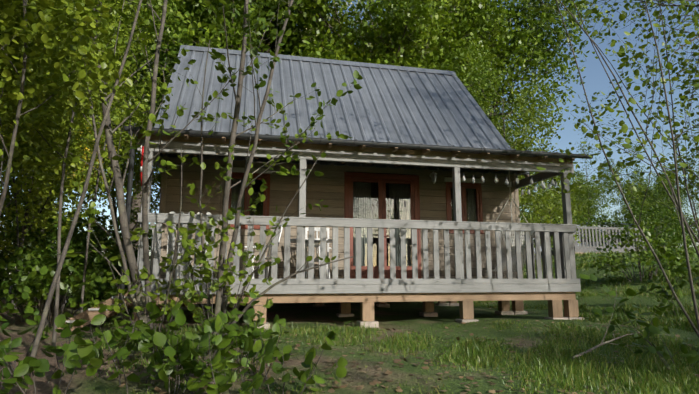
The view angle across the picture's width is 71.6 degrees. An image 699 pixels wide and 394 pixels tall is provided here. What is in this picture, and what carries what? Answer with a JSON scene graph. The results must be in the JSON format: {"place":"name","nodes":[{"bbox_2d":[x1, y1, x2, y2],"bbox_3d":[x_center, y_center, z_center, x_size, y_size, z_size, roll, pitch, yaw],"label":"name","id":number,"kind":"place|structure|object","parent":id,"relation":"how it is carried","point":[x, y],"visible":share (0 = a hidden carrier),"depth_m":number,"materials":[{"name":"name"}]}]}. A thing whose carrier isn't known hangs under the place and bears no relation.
{"place":"outdoors","nodes":[
{"label":"outdoors","id":0,"kind":"place"},
{"bbox_2d":[64,124,117,189],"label":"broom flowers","id":1,"kind":"object","parent":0,"point":[89,159],"visible":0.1,"depth_m":14.26,"materials":[{"name":"plant"}]},
{"bbox_2d":[0,251,698,393],"bbox_3d":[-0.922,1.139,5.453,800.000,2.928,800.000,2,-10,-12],"label":"ground","id":2,"kind":"structure","parent":0,"point":[405,316],"depth_m":6.57,"materials":[{"name":"green plant"}]},
{"bbox_2d":[0,37,92,264],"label":"understory tree","id":3,"kind":"object","parent":2,"relation":"on","point":[29,199],"depth_m":8.53,"materials":[{"name":"green plant"}]},
{"bbox_2d":[0,97,135,308],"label":"understory tree","id":4,"kind":"object","parent":2,"relation":"on","point":[69,181],"depth_m":11.61,"materials":[{"name":"green plant"}]},
{"bbox_2d":[0,106,139,302],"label":"understory tree","id":5,"kind":"object","parent":2,"relation":"on","point":[8,223],"depth_m":16.77,"materials":[{"name":"green plant"}]},
{"bbox_2d":[0,0,141,393],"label":"young trees","id":6,"kind":"object","parent":2,"relation":"on","point":[78,45],"depth_m":5.49,"materials":[{"name":"plant"}]},
{"bbox_2d":[16,28,160,210],"bbox_3d":[-18.251,-6.753,29.520,15.513,26.020,17.301,-4,-10,22],"label":"tree","id":7,"kind":"object","parent":2,"relation":"on","point":[134,175],"depth_m":30.23,"materials":[{"name":"green plant"}]},
{"bbox_2d":[22,24,172,265],"bbox_3d":[-7.133,-1.245,15.383,7.152,9.679,5.238,1,-10,-9],"label":"understory tree","id":8,"kind":"object","parent":2,"relation":"on","point":[137,169],"depth_m":15.27,"materials":[{"name":"green plant"}]},
{"bbox_2d":[2,0,199,300],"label":"tree","id":9,"kind":"object","parent":2,"relation":"on","point":[112,25],"depth_m":18.90,"materials":[{"name":"green plant"}]},
{"bbox_2d":[16,0,362,336],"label":"coppice tree","id":10,"kind":"object","parent":2,"relation":"on","point":[226,276],"depth_m":6.65,"materials":[{"name":"green plant"}]},
{"bbox_2d":[95,0,292,280],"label":"tree","id":11,"kind":"object","parent":2,"relation":"on","point":[197,11],"depth_m":23.64,"materials":[{"name":"green plant"}]},
{"bbox_2d":[155,5,302,167],"bbox_3d":[-9.049,-5.528,36.491,18.200,25.811,17.410,-8,-13,41],"label":"tree","id":12,"kind":"object","parent":2,"relation":"on","point":[256,48],"depth_m":31.38,"materials":[{"name":"green plant"}]},
{"bbox_2d":[147,0,374,77],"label":"tree","id":13,"kind":"object","parent":2,"relation":"on","point":[213,29],"depth_m":25.74,"materials":[{"name":"green plant"}]},
{"bbox_2d":[57,45,592,330],"bbox_3d":[-0.920,-0.718,13.794,9.712,7.911,10.283,2,-10,-12],"label":"cabin","id":14,"kind":"object","parent":2,"relation":"on","point":[416,185],"visible":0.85,"depth_m":10.53,"materials":[{"name":"wood"}]},
{"bbox_2d":[0,243,698,393],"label":"shrubs","id":15,"kind":"object","parent":2,"relation":"on","point":[88,351],"depth_m":4.53,"materials":[{"name":"green plant"}]},
{"bbox_2d":[0,188,698,326],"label":"bushes","id":16,"kind":"object","parent":2,"relation":"on","point":[27,288],"depth_m":12.32,"materials":[{"name":"green plant"}]},
{"bbox_2d":[268,0,511,131],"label":"tree","id":17,"kind":"object","parent":2,"relation":"on","point":[391,26],"depth_m":25.94,"materials":[{"name":"green plant"}]},
{"bbox_2d":[299,0,452,63],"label":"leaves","id":18,"kind":"object","parent":17,"relation":"attached to","point":[300,31],"visible":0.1,"depth_m":29.42,"materials":[{"name":"green plant"}]},
{"bbox_2d":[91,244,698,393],"bbox_3d":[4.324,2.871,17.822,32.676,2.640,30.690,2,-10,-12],"label":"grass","id":19,"kind":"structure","parent":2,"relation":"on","point":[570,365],"depth_m":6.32,"materials":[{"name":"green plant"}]},
{"bbox_2d":[454,35,574,222],"bbox_3d":[6.061,-1.477,20.893,5.675,11.180,7.748,6,-11,-32],"label":"understory tree","id":20,"kind":"object","parent":2,"relation":"on","point":[495,119],"depth_m":20.02,"materials":[{"name":"green plant"}]},
{"bbox_2d":[420,0,615,143],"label":"tree","id":21,"kind":"object","parent":2,"relation":"on","point":[507,33],"depth_m":30.59,"materials":[{"name":"green plant"}]},
{"bbox_2d":[493,85,592,254],"bbox_3d":[5.438,-0.098,16.828,5.375,7.630,4.771,2,-10,-14],"label":"understory tree","id":22,"kind":"object","parent":2,"relation":"on","point":[522,108],"depth_m":16.56,"materials":[{"name":"green plant"}]},
{"bbox_2d":[508,126,577,232],"bbox_3d":[8.757,0.139,24.207,5.205,7.542,5.864,0,-10,-2],"label":"understory tree","id":23,"kind":"object","parent":2,"relation":"on","point":[549,198],"depth_m":24.07,"materials":[{"name":"green plant"}]},
{"bbox_2d":[529,174,591,220],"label":"understory tree","id":24,"kind":"object","parent":2,"relation":"on","point":[558,198],"depth_m":36.94,"materials":[{"name":"green plant"}]},
{"bbox_2d":[523,149,600,255],"bbox_3d":[11.937,0.444,28.203,4.338,6.523,4.886,6,-11,-31],"label":"understory tree","id":25,"kind":"object","parent":2,"relation":"on","point":[571,194],"depth_m":27.87,"materials":[{"name":"green plant"}]},
{"bbox_2d":[541,186,591,218],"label":"tree","id":26,"kind":"object","parent":2,"relation":"on","point":[577,200],"visible":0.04,"depth_m":52.12,"materials":[{"name":"green plant"}]},
{"bbox_2d":[523,221,635,259],"bbox_3d":[13.895,3.014,31.402,7.500,2.800,4.200,2,-10,-12],"label":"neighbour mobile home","id":27,"kind":"object","parent":2,"relation":"on","point":[606,225],"visible":0.1,"depth_m":29.89,"materials":[{"name":"white"}]},
{"bbox_2d":[541,226,643,254],"bbox_3d":[13.725,2.846,27.732,4.400,1.920,3.250,2,-10,-12],"label":"fence","id":28,"kind":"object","parent":27,"relation":"attached to","point":[583,248],"depth_m":26.09,"materials":[{"name":"grey wood"}]},
{"bbox_2d":[558,177,604,221],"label":"tree","id":29,"kind":"object","parent":2,"relation":"on","point":[590,198],"depth_m":67.74,"materials":[{"name":"green plant"}]},
{"bbox_2d":[548,141,623,223],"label":"understory tree","id":30,"kind":"object","parent":2,"relation":"on","point":[589,204],"depth_m":30.40,"materials":[{"name":"green plant"}]},
{"bbox_2d":[513,0,698,337],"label":"saplings","id":31,"kind":"object","parent":2,"relation":"on","point":[626,63],"depth_m":7.02,"materials":[{"name":"green plant"}]},
{"bbox_2d":[571,286,659,358],"bbox_3d":[3.771,1.635,6.574,0.678,0.999,2.758,-8,-13,41],"label":"fallen branch","id":32,"kind":"object","parent":2,"relation":"on","point":[595,347],"visible":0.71,"depth_m":6.23,"materials":[{"name":"brown wood"}]},
{"bbox_2d":[573,0,698,142],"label":"tree","id":33,"kind":"object","parent":2,"relation":"on","point":[681,31],"depth_m":11.25,"materials":[{"name":"green plant"}]},
{"bbox_2d":[597,143,687,248],"bbox_3d":[22.013,0.320,36.711,4.802,9.472,6.556,5,-11,-29],"label":"understory tree","id":34,"kind":"object","parent":2,"relation":"on","point":[637,186],"depth_m":37.01,"materials":[{"name":"green plant"}]},
{"bbox_2d":[618,181,685,241],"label":"tree","id":35,"kind":"object","parent":2,"relation":"on","point":[635,196],"depth_m":61.86,"materials":[{"name":"green plant"}]},
{"bbox_2d":[616,165,690,228],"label":"tree","id":36,"kind":"object","parent":2,"relation":"on","point":[657,183],"depth_m":49.65,"materials":[{"name":"green plant"}]},
{"bbox_2d":[640,49,698,242],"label":"understory tree","id":37,"kind":"object","parent":2,"relation":"on","point":[690,185],"depth_m":10.61,"materials":[{"name":"green plant"}]},
{"bbox_2d":[651,140,698,239],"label":"understory tree","id":38,"kind":"object","parent":2,"relation":"on","point":[666,185],"depth_m":28.23,"materials":[{"name":"green plant"}]},
{"bbox_2d":[0,0,698,274],"label":"sky","id":39,"kind":"structure","parent":0,"point":[596,79],"materials":[{"name":"blue"}]},
{"bbox_2d":[580,230,621,242],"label":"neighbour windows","id":40,"kind":"structure","parent":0,"point":[594,241],"depth_m":29.63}
]}

